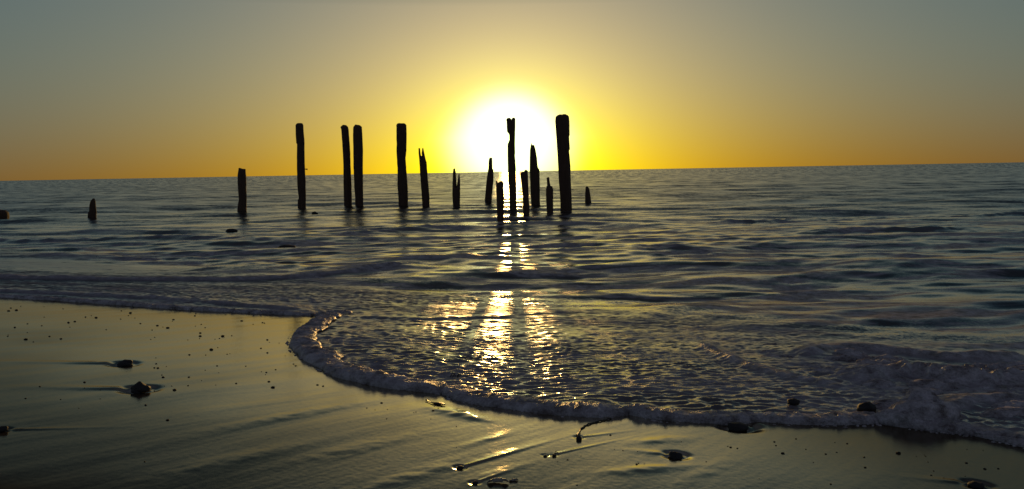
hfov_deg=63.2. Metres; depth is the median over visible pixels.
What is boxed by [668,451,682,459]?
stone
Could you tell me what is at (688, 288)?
sea water
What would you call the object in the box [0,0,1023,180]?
sky
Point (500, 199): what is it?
jetty pile
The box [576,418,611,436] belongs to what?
seaweed strand
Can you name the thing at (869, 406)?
rock
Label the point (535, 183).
jetty pile
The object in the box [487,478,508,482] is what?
stone
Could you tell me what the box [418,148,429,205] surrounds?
jetty pile
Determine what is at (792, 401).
rock
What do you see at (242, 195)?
jetty pile
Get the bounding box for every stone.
[0,426,7,431]
[117,359,132,366]
[130,381,150,393]
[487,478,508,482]
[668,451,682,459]
[728,422,748,431]
[967,481,984,488]
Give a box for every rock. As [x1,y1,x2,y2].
[226,229,237,231]
[278,244,295,247]
[787,398,799,404]
[857,401,876,412]
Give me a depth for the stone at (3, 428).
3.94 m
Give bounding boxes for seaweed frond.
[425,399,444,404]
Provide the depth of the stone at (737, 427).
4.38 m
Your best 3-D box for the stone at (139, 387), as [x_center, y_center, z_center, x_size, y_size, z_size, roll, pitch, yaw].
[-2.193,0.839,4.917,0.117,0.064,0.106,-1,5,0]
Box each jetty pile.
[0,209,9,218]
[88,198,96,217]
[237,168,246,210]
[295,123,307,207]
[341,125,351,205]
[353,124,362,205]
[396,123,407,205]
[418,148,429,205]
[452,168,459,206]
[485,158,493,200]
[496,181,503,221]
[506,118,516,209]
[520,170,529,214]
[530,143,539,204]
[546,177,552,212]
[555,114,571,210]
[585,186,590,202]
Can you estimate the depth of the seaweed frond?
4.77 m
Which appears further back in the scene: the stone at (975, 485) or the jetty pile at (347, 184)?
the jetty pile at (347, 184)
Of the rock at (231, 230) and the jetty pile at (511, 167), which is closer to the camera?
the rock at (231, 230)
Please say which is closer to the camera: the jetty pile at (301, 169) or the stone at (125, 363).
the stone at (125, 363)
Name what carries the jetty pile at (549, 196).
on the sand
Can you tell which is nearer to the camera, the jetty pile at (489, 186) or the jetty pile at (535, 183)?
the jetty pile at (535, 183)
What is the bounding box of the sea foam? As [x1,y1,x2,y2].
[0,294,1023,448]
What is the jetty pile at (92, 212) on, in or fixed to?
on the sand
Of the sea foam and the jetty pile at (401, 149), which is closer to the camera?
the sea foam
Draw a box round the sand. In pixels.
[0,290,1023,488]
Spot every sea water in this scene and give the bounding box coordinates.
[0,162,1023,433]
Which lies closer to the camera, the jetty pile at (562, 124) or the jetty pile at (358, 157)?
the jetty pile at (562, 124)
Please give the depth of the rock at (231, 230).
27.13 m
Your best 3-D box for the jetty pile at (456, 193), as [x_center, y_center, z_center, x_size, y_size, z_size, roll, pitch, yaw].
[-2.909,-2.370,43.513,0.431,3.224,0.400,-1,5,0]
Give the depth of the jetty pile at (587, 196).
44.41 m
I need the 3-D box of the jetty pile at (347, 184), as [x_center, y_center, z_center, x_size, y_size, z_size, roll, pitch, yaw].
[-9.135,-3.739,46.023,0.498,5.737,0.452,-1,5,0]
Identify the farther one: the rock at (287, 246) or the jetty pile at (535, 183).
the jetty pile at (535, 183)
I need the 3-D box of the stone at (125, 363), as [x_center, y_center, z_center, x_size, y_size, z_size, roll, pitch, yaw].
[-2.677,0.822,5.755,0.104,0.047,0.101,-1,5,0]
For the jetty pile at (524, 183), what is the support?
on the sand
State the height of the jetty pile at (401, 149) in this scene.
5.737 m

